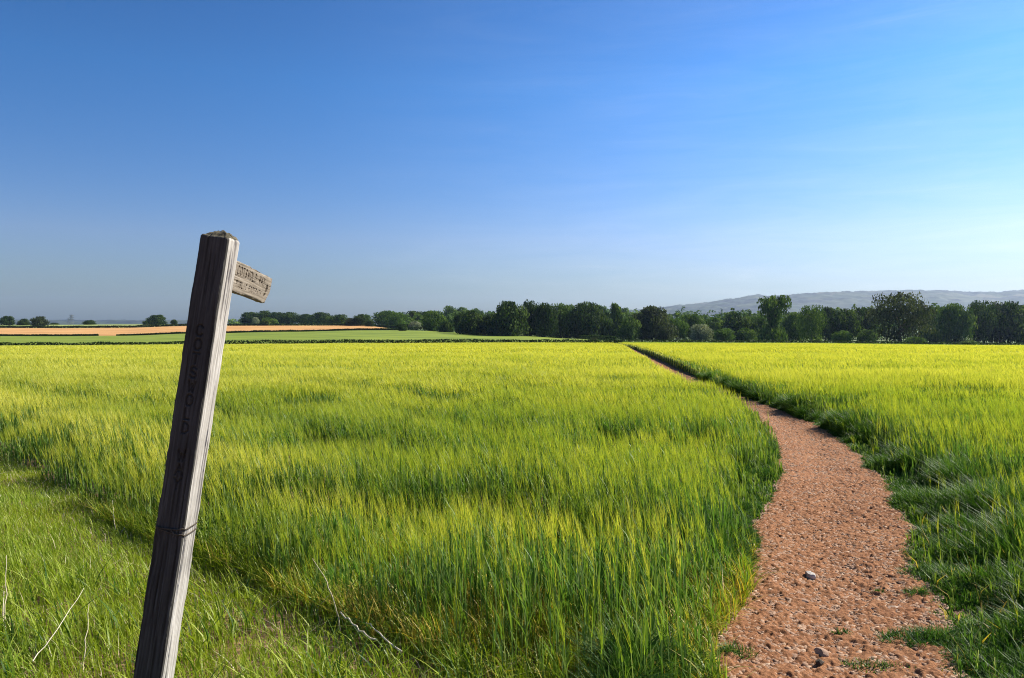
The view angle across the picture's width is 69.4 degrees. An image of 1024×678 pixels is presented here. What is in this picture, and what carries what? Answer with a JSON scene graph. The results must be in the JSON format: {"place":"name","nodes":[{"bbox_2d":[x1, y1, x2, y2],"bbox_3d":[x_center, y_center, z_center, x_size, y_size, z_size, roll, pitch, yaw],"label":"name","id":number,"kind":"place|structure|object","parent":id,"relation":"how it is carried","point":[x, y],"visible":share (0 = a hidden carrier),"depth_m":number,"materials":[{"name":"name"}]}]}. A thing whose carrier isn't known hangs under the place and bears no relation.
{"place":"outdoors","nodes":[
{"label":"outdoors","id":0,"kind":"place"},
{"bbox_2d":[0,324,376,327],"bbox_3d":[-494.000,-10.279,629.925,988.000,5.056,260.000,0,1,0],"label":"pale field","id":1,"kind":"structure","parent":0,"point":[106,325],"depth_m":635.18,"materials":[{"name":"plant"}]},
{"bbox_2d":[0,316,14,324],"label":"tree","id":2,"kind":"object","parent":1,"relation":"on","point":[6,320],"visible":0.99,"depth_m":641.88,"materials":[{"name":"green plant"}]},
{"bbox_2d":[16,318,30,324],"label":"tree","id":3,"kind":"object","parent":1,"relation":"on","point":[23,321],"visible":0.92,"depth_m":642.37,"materials":[{"name":"green plant"}]},
{"bbox_2d":[29,316,49,325],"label":"tree","id":4,"kind":"object","parent":1,"relation":"on","point":[39,320],"visible":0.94,"depth_m":595.93,"materials":[{"name":"green plant"}]},
{"bbox_2d":[83,320,96,324],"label":"bush","id":5,"kind":"object","parent":1,"relation":"on","point":[89,322],"visible":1,"depth_m":680.15,"materials":[{"name":"green plant"}]},
{"bbox_2d":[145,314,167,324],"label":"tree","id":6,"kind":"object","parent":1,"relation":"on","point":[155,319],"visible":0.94,"depth_m":637.16,"materials":[{"name":"green plant"}]},
{"bbox_2d":[239,312,259,323],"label":"tree","id":7,"kind":"object","parent":1,"relation":"on","point":[246,317],"visible":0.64,"depth_m":695.22,"materials":[{"name":"green plant"}]},
{"bbox_2d":[252,317,259,323],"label":"bush","id":8,"kind":"object","parent":1,"relation":"on","point":[255,320],"visible":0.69,"depth_m":571.20,"materials":[{"name":"green plant"}]},
{"bbox_2d":[253,310,270,321],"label":"tree","id":9,"kind":"object","parent":1,"relation":"on","point":[263,314],"visible":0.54,"depth_m":694.82,"materials":[{"name":"green plant"}]},
{"bbox_2d":[258,317,278,325],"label":"bush","id":10,"kind":"object","parent":1,"relation":"on","point":[267,320],"visible":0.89,"depth_m":550.64,"materials":[{"name":"green plant"}]},
{"bbox_2d":[267,312,283,322],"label":"tree","id":11,"kind":"object","parent":1,"relation":"on","point":[273,314],"visible":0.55,"depth_m":693.41,"materials":[{"name":"green plant"}]},
{"bbox_2d":[276,312,299,323],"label":"tree","id":12,"kind":"object","parent":1,"relation":"on","point":[287,317],"visible":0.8,"depth_m":694.46,"materials":[{"name":"green plant"}]},
{"bbox_2d":[293,314,311,323],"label":"tree","id":13,"kind":"object","parent":1,"relation":"on","point":[302,318],"visible":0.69,"depth_m":684.44,"materials":[{"name":"green plant"}]},
{"bbox_2d":[305,312,330,323],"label":"tree","id":14,"kind":"object","parent":1,"relation":"on","point":[319,317],"visible":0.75,"depth_m":649.31,"materials":[{"name":"green plant"}]},
{"bbox_2d":[325,314,346,324],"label":"tree","id":15,"kind":"object","parent":1,"relation":"on","point":[338,318],"visible":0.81,"depth_m":579.50,"materials":[{"name":"green plant"}]},
{"bbox_2d":[370,310,398,324],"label":"tree","id":16,"kind":"object","parent":1,"relation":"on","point":[380,317],"visible":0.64,"depth_m":584.97,"materials":[{"name":"green plant"}]},
{"bbox_2d":[387,312,408,325],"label":"tree","id":17,"kind":"object","parent":1,"relation":"on","point":[396,319],"visible":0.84,"depth_m":536.75,"materials":[{"name":"green plant"}]},
{"bbox_2d":[405,310,423,325],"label":"tree","id":18,"kind":"object","parent":1,"relation":"on","point":[412,313],"visible":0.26,"depth_m":596.14,"materials":[{"name":"green plant"}]},
{"bbox_2d":[0,326,382,335],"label":"ploughed field","id":19,"kind":"structure","parent":0,"point":[107,331],"depth_m":466.63,"materials":[{"name":"brown soil"}]},
{"bbox_2d":[343,318,359,325],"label":"tree","id":20,"kind":"object","parent":19,"relation":"on","point":[349,322],"visible":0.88,"depth_m":534.55,"materials":[{"name":"green plant"}]},
{"bbox_2d":[352,314,366,325],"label":"tree","id":21,"kind":"object","parent":19,"relation":"on","point":[360,319],"visible":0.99,"depth_m":535.23,"materials":[{"name":"green plant"}]},
{"bbox_2d":[364,320,374,326],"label":"bush","id":22,"kind":"object","parent":19,"relation":"on","point":[370,323],"visible":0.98,"depth_m":507.41,"materials":[{"name":"green plant"}]},
{"bbox_2d":[0,330,603,344],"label":"green field","id":23,"kind":"structure","parent":0,"point":[375,335],"depth_m":293.71,"materials":[{"name":"plant"}]},
{"bbox_2d":[397,324,407,330],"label":"bush","id":24,"kind":"object","parent":23,"relation":"on","point":[402,327],"visible":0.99,"depth_m":359.05,"materials":[{"name":"green plant"}]},
{"bbox_2d":[421,310,447,330],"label":"tree","id":25,"kind":"object","parent":23,"relation":"on","point":[431,320],"visible":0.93,"depth_m":377.66,"materials":[{"name":"green plant"}]},
{"bbox_2d":[437,321,454,332],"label":"bush","id":26,"kind":"object","parent":23,"relation":"on","point":[445,326],"visible":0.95,"depth_m":360.90,"materials":[{"name":"green plant"}]},
{"bbox_2d":[452,312,462,332],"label":"tree","id":27,"kind":"object","parent":23,"relation":"on","point":[457,319],"visible":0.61,"depth_m":347.86,"materials":[{"name":"green plant"}]},
{"bbox_2d":[455,310,484,334],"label":"tree","id":28,"kind":"object","parent":23,"relation":"on","point":[469,322],"visible":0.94,"depth_m":327.93,"materials":[{"name":"green plant"}]},
{"bbox_2d":[477,313,501,334],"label":"tree","id":29,"kind":"object","parent":23,"relation":"on","point":[485,322],"visible":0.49,"depth_m":329.38,"materials":[{"name":"green plant"}]},
{"bbox_2d":[486,300,531,335],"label":"tree","id":30,"kind":"object","parent":23,"relation":"on","point":[509,316],"visible":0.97,"depth_m":319.66,"materials":[{"name":"green plant"}]},
{"bbox_2d":[520,299,539,335],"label":"tree","id":31,"kind":"object","parent":23,"relation":"on","point":[530,305],"visible":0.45,"depth_m":339.34,"materials":[{"name":"green plant"}]},
{"bbox_2d":[530,302,558,337],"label":"tree","id":32,"kind":"object","parent":23,"relation":"on","point":[545,325],"visible":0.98,"depth_m":334.74,"materials":[{"name":"green plant"}]},
{"bbox_2d":[550,303,575,337],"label":"tree","id":33,"kind":"object","parent":23,"relation":"on","point":[564,319],"visible":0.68,"depth_m":349.31,"materials":[{"name":"green plant"}]},
{"bbox_2d":[0,326,1023,677],"bbox_3d":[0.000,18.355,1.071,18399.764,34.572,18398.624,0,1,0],"label":"ground","id":34,"kind":"structure","parent":0,"point":[238,646],"depth_m":4.10,"materials":[{"name":"green plant"}]},
{"bbox_2d":[2,591,3,625],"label":"dry stalk","id":35,"kind":"object","parent":34,"relation":"on","point":[3,606],"visible":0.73,"depth_m":4.07,"materials":[{"name":"beige plant"}]},
{"bbox_2d":[4,555,6,640],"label":"dry stalk","id":36,"kind":"object","parent":34,"relation":"on","point":[6,592],"visible":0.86,"depth_m":4.07,"materials":[{"name":"beige plant"}]},
{"bbox_2d":[0,334,98,335],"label":"hedge","id":37,"kind":"object","parent":34,"relation":"on","point":[49,335],"visible":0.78,"depth_m":379.65,"materials":[{"name":"green plant"}]},
{"bbox_2d":[32,588,83,661],"bbox_3d":[-2.240,1.408,3.667,0.018,0.196,0.424,0,1,0],"label":"dry stalk","id":38,"kind":"object","parent":34,"relation":"on","point":[57,629],"visible":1,"depth_m":3.62,"materials":[{"name":"beige plant"}]},
{"bbox_2d":[82,605,88,671],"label":"dry stalk","id":39,"kind":"object","parent":34,"relation":"on","point":[85,642],"visible":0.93,"depth_m":3.55,"materials":[{"name":"beige plant"}]},
{"bbox_2d":[0,323,397,327],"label":"hedge","id":40,"kind":"object","parent":34,"relation":"on","point":[233,324],"visible":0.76,"depth_m":549.48,"materials":[{"name":"green plant"}]},
{"bbox_2d":[133,230,271,677],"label":"footpath signpost","id":41,"kind":"object","parent":34,"relation":"on","point":[222,274],"visible":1,"depth_m":2.44,"materials":[{"name":"wood"}]},
{"bbox_2d":[116,328,397,335],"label":"hedge","id":42,"kind":"object","parent":34,"relation":"on","point":[338,329],"visible":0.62,"depth_m":379.60,"materials":[{"name":"green plant"}]},
{"bbox_2d":[0,339,622,345],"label":"hedge","id":43,"kind":"object","parent":34,"relation":"on","point":[320,341],"visible":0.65,"depth_m":204.23,"materials":[{"name":"green plant"}]},
{"bbox_2d":[312,558,340,630],"bbox_3d":[-1.016,1.392,4.034,0.265,0.335,0.017,1,2,42],"label":"dead stem","id":44,"kind":"object","parent":34,"relation":"on","point":[332,598],"visible":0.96,"depth_m":3.98,"materials":[{"name":"beige plant"}]},
{"bbox_2d":[340,612,376,640],"bbox_3d":[-0.818,1.501,3.856,0.345,0.053,0.047,1,2,45],"label":"dead stem","id":45,"kind":"object","parent":34,"relation":"on","point":[365,634],"visible":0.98,"depth_m":3.80,"materials":[{"name":"beige plant"}]},
{"bbox_2d":[366,622,401,651],"bbox_3d":[-0.679,1.521,3.800,0.045,0.047,0.400,-1,2,-37],"label":"dead stem","id":46,"kind":"object","parent":34,"relation":"on","point":[385,639],"visible":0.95,"depth_m":3.72,"materials":[{"name":"beige plant"}]},
{"bbox_2d":[407,321,421,329],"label":"bush","id":47,"kind":"object","parent":34,"relation":"on","point":[414,324],"visible":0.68,"depth_m":405.99,"materials":[{"name":"green plant"}]},
{"bbox_2d":[81,492,786,677],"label":"undergrowth","id":48,"kind":"object","parent":34,"relation":"on","point":[539,633],"visible":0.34,"depth_m":4.26,"materials":[{"name":"green plant"}]},
{"bbox_2d":[442,305,458,315],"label":"tree","id":49,"kind":"object","parent":34,"relation":"on","point":[449,309],"visible":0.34,"depth_m":715.59,"materials":[{"name":"green plant"}]},
{"bbox_2d":[456,307,467,312],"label":"tree","id":50,"kind":"object","parent":34,"relation":"on","point":[462,310],"visible":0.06,"depth_m":737.91,"materials":[{"name":"green plant"}]},
{"bbox_2d":[470,308,484,316],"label":"tree","id":51,"kind":"object","parent":34,"relation":"on","point":[478,311],"visible":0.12,"depth_m":726.23,"materials":[{"name":"green plant"}]},
{"bbox_2d":[407,326,615,339],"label":"hedge","id":52,"kind":"object","parent":34,"relation":"on","point":[599,337],"visible":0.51,"depth_m":329.88,"materials":[{"name":"green plant"}]},
{"bbox_2d":[0,342,1023,677],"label":"barley","id":53,"kind":"object","parent":34,"relation":"on","point":[572,426],"depth_m":8.35,"materials":[{"name":"green plant"}]},
{"bbox_2d":[227,306,895,330],"bbox_3d":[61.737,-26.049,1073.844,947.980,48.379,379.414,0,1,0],"label":"woodland","id":54,"kind":"object","parent":34,"relation":"on","point":[230,321],"visible":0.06,"depth_m":1007.26,"materials":[{"name":"green plant"}]},
{"bbox_2d":[570,301,608,338],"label":"tree","id":55,"kind":"object","parent":34,"relation":"on","point":[587,316],"visible":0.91,"depth_m":345.03,"materials":[{"name":"green plant"}]},
{"bbox_2d":[598,305,607,311],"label":"tree","id":56,"kind":"object","parent":34,"relation":"on","point":[603,308],"visible":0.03,"depth_m":649.24,"materials":[{"name":"green plant"}]},
{"bbox_2d":[597,312,614,335],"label":"tree","id":57,"kind":"object","parent":34,"relation":"on","point":[610,321],"visible":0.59,"depth_m":349.51,"materials":[{"name":"green plant"}]},
{"bbox_2d":[609,301,624,338],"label":"tree","id":58,"kind":"object","parent":34,"relation":"on","point":[616,314],"visible":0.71,"depth_m":353.16,"materials":[{"name":"green plant"}]},
{"bbox_2d":[622,307,628,316],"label":"tree","id":59,"kind":"object","parent":34,"relation":"on","point":[625,310],"visible":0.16,"depth_m":698.11,"materials":[{"name":"green plant"}]},
{"bbox_2d":[617,316,642,339],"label":"tree","id":60,"kind":"object","parent":34,"relation":"on","point":[630,328],"visible":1,"depth_m":330.12,"materials":[{"name":"green plant"}]},
{"bbox_2d":[630,305,678,339],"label":"tree","id":61,"kind":"object","parent":34,"relation":"on","point":[652,319],"visible":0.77,"depth_m":337.78,"materials":[{"name":"green plant"}]},
{"bbox_2d":[655,325,675,339],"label":"bush","id":62,"kind":"object","parent":34,"relation":"on","point":[664,332],"visible":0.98,"depth_m":319.03,"materials":[{"name":"green plant"}]},
{"bbox_2d":[669,318,689,339],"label":"tree","id":63,"kind":"object","parent":34,"relation":"on","point":[681,325],"visible":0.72,"depth_m":353.98,"materials":[{"name":"green plant"}]},
{"bbox_2d":[679,313,706,339],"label":"tree","id":64,"kind":"object","parent":34,"relation":"on","point":[691,320],"visible":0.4,"depth_m":361.38,"materials":[{"name":"green plant"}]},
{"bbox_2d":[377,302,1016,340],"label":"woodland","id":65,"kind":"object","parent":34,"relation":"on","point":[449,317],"visible":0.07,"depth_m":452.99,"materials":[{"name":"green plant"}]},
{"bbox_2d":[689,324,713,340],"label":"bush","id":66,"kind":"object","parent":34,"relation":"on","point":[702,332],"visible":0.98,"depth_m":308.76,"materials":[{"name":"green plant"}]},
{"bbox_2d":[704,317,724,339],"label":"tree","id":67,"kind":"object","parent":34,"relation":"on","point":[714,324],"visible":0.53,"depth_m":372.11,"materials":[{"name":"green plant"}]},
{"bbox_2d":[714,328,734,340],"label":"bush","id":68,"kind":"object","parent":34,"relation":"on","point":[724,334],"visible":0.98,"depth_m":317.64,"materials":[{"name":"green plant"}]},
{"bbox_2d":[719,312,752,339],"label":"tree","id":69,"kind":"object","parent":34,"relation":"on","point":[735,322],"visible":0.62,"depth_m":349.48,"materials":[{"name":"green plant"}]},
{"bbox_2d":[733,328,757,340],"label":"bush","id":70,"kind":"object","parent":34,"relation":"on","point":[746,334],"visible":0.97,"depth_m":322.93,"materials":[{"name":"green plant"}]},
{"bbox_2d":[748,315,767,339],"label":"tree","id":71,"kind":"object","parent":34,"relation":"on","point":[760,322],"visible":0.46,"depth_m":356.42,"materials":[{"name":"green plant"}]},
{"bbox_2d":[755,294,791,341],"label":"tree","id":72,"kind":"object","parent":34,"relation":"on","point":[772,312],"visible":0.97,"depth_m":298.73,"materials":[{"name":"green plant"}]},
{"bbox_2d":[542,371,1023,677],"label":"path edge grass","id":73,"kind":"structure","parent":34,"relation":"on","point":[904,496],"depth_m":5.32,"materials":[{"name":"green plant"}]},
{"bbox_2d":[780,312,805,340],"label":"tree","id":74,"kind":"object","parent":34,"relation":"on","point":[789,323],"visible":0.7,"depth_m":328.07,"materials":[{"name":"green plant"}]},
{"bbox_2d":[794,305,829,341],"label":"tree","id":75,"kind":"object","parent":34,"relation":"on","point":[815,316],"visible":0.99,"depth_m":281.70,"materials":[{"name":"green plant"}]},
{"bbox_2d":[615,339,1023,344],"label":"hedge","id":76,"kind":"object","parent":34,"relation":"on","point":[823,341],"visible":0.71,"depth_m":244.96,"materials":[{"name":"green plant"}]},
{"bbox_2d":[815,306,836,340],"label":"tree","id":77,"kind":"object","parent":34,"relation":"on","point":[828,310],"visible":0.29,"depth_m":338.71,"materials":[{"name":"green plant"}]},
{"bbox_2d":[830,330,853,342],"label":"bush","id":78,"kind":"object","parent":34,"relation":"on","point":[841,335],"visible":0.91,"depth_m":269.78,"materials":[{"name":"green plant"}]},
{"bbox_2d":[825,308,864,341],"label":"tree","id":79,"kind":"object","parent":34,"relation":"on","point":[846,320],"visible":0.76,"depth_m":317.61,"materials":[{"name":"green plant"}]},
{"bbox_2d":[852,306,879,337],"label":"tree","id":80,"kind":"object","parent":34,"relation":"on","point":[864,323],"visible":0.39,"depth_m":325.75,"materials":[{"name":"green plant"}]},
{"bbox_2d":[856,329,878,341],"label":"bush","id":81,"kind":"object","parent":34,"relation":"on","point":[865,334],"visible":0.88,"depth_m":303.42,"materials":[{"name":"green plant"}]},
{"bbox_2d":[864,291,939,343],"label":"tree","id":82,"kind":"object","parent":34,"relation":"on","point":[908,315],"visible":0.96,"depth_m":270.41,"materials":[{"name":"green plant"}]},
{"bbox_2d":[905,337,925,343],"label":"bush","id":83,"kind":"object","parent":34,"relation":"on","point":[916,339],"visible":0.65,"depth_m":251.16,"materials":[{"name":"green plant"}]},
{"bbox_2d":[917,306,947,341],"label":"tree","id":84,"kind":"object","parent":34,"relation":"on","point":[931,338],"visible":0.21,"depth_m":341.83,"materials":[{"name":"green plant"}]},
{"bbox_2d":[932,303,978,342],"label":"tree","id":85,"kind":"object","parent":34,"relation":"on","point":[957,327],"visible":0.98,"depth_m":321.76,"materials":[{"name":"green plant"}]},
{"bbox_2d":[958,340,977,344],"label":"bush","id":86,"kind":"object","parent":34,"relation":"on","point":[969,342],"visible":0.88,"depth_m":243.97,"materials":[{"name":"green plant"}]},
{"bbox_2d":[965,300,1001,342],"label":"tree","id":87,"kind":"object","parent":34,"relation":"on","point":[982,314],"visible":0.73,"depth_m":331.50,"materials":[{"name":"green plant"}]},
{"bbox_2d":[976,300,1023,342],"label":"tree","id":88,"kind":"object","parent":34,"relation":"on","point":[1008,326],"visible":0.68,"depth_m":336.75,"materials":[{"name":"green plant"}]},
{"bbox_2d":[1011,305,1023,342],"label":"tree","id":89,"kind":"object","parent":34,"relation":"on","point":[1022,341],"visible":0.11,"depth_m":343.18,"materials":[{"name":"green plant"}]},
{"bbox_2d":[0,0,1023,319],"label":"sky","id":90,"kind":"structure","parent":0,"point":[364,157],"materials":[{"name":"blue"}]},
{"bbox_2d":[2,289,1023,324],"bbox_3d":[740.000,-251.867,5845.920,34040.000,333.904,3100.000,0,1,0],"label":"hills","id":91,"kind":"structure","parent":0,"point":[849,299],"depth_m":5697.62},
{"bbox_2d":[588,341,990,344],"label":"rough grass","id":92,"kind":"structure","parent":0,"point":[776,342],"depth_m":230.60,"materials":[{"name":"green plant"}]},
{"bbox_2d":[630,348,964,677],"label":"path","id":93,"kind":"structure","parent":0,"point":[770,629],"depth_m":4.89,"materials":[{"name":"red soil"}]},
{"bbox_2d":[706,636,761,658],"bbox_3d":[1.079,1.555,3.707,0.357,0.099,0.239,0,1,0],"label":"grass tuft","id":94,"kind":"object","parent":93,"relation":"on","point":[733,650],"visible":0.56,"depth_m":3.71,"materials":[{"name":"green plant"}]},
{"bbox_2d":[805,571,815,579],"bbox_3d":[1.984,1.575,4.917,0.052,0.050,0.087,0,1,0],"label":"stone","id":95,"kind":"object","parent":93,"relation":"on","point":[810,575],"visible":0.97,"depth_m":4.89,"materials":[{"name":"grey stone"}]},
{"bbox_2d":[815,658,823,665],"bbox_3d":[1.515,1.594,3.634,0.050,0.043,0.030,-5,8,-26],"label":"stone","id":96,"kind":"object","parent":93,"relation":"on","point":[819,662],"visible":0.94,"depth_m":3.62,"materials":[{"name":"grey stone"}]},
{"bbox_2d":[814,647,828,656],"bbox_3d":[1.569,1.591,3.742,0.057,0.043,0.068,0,1,-1],"label":"stone","id":97,"kind":"object","parent":93,"relation":"on","point":[820,651],"visible":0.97,"depth_m":3.73,"materials":[{"name":"stone"}]},
{"bbox_2d":[677,372,968,677],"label":"soil flakes","id":98,"kind":"object","parent":93,"relation":"on","point":[802,627],"visible":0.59,"depth_m":4.65,"materials":[{"name":"brown soil"}]},
{"bbox_2d":[831,627,852,634],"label":"grass tuft","id":99,"kind":"object","parent":93,"relation":"on","point":[843,630],"visible":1,"depth_m":4.01,"materials":[{"name":"green plant"}]},
{"bbox_2d":[840,656,916,672],"bbox_3d":[1.802,1.580,3.580,0.400,0.052,0.215,0,1,0],"label":"grass tuft","id":100,"kind":"object","parent":93,"relation":"on","point":[882,663],"visible":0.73,"depth_m":3.59,"materials":[{"name":"green plant"}]},
{"bbox_2d":[898,584,938,596],"bbox_3d":[2.526,1.554,4.574,0.332,0.082,0.186,-1,1,-24],"label":"grass tuft","id":101,"kind":"object","parent":93,"relation":"on","point":[920,591],"visible":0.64,"depth_m":4.56,"materials":[{"name":"green plant"}]},
{"bbox_2d":[862,622,981,651],"bbox_3d":[2.200,1.550,3.866,0.676,0.108,0.386,0,1,0],"label":"grass tuft","id":102,"kind":"object","parent":93,"relation":"on","point":[932,635],"visible":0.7,"depth_m":3.87,"materials":[{"name":"green plant"}]},
{"bbox_2d":[934,641,1022,673],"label":"grass tuft","id":103,"kind":"object","parent":93,"relation":"on","point":[990,655],"visible":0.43,"depth_m":3.61,"materials":[{"name":"green plant"}]}
]}

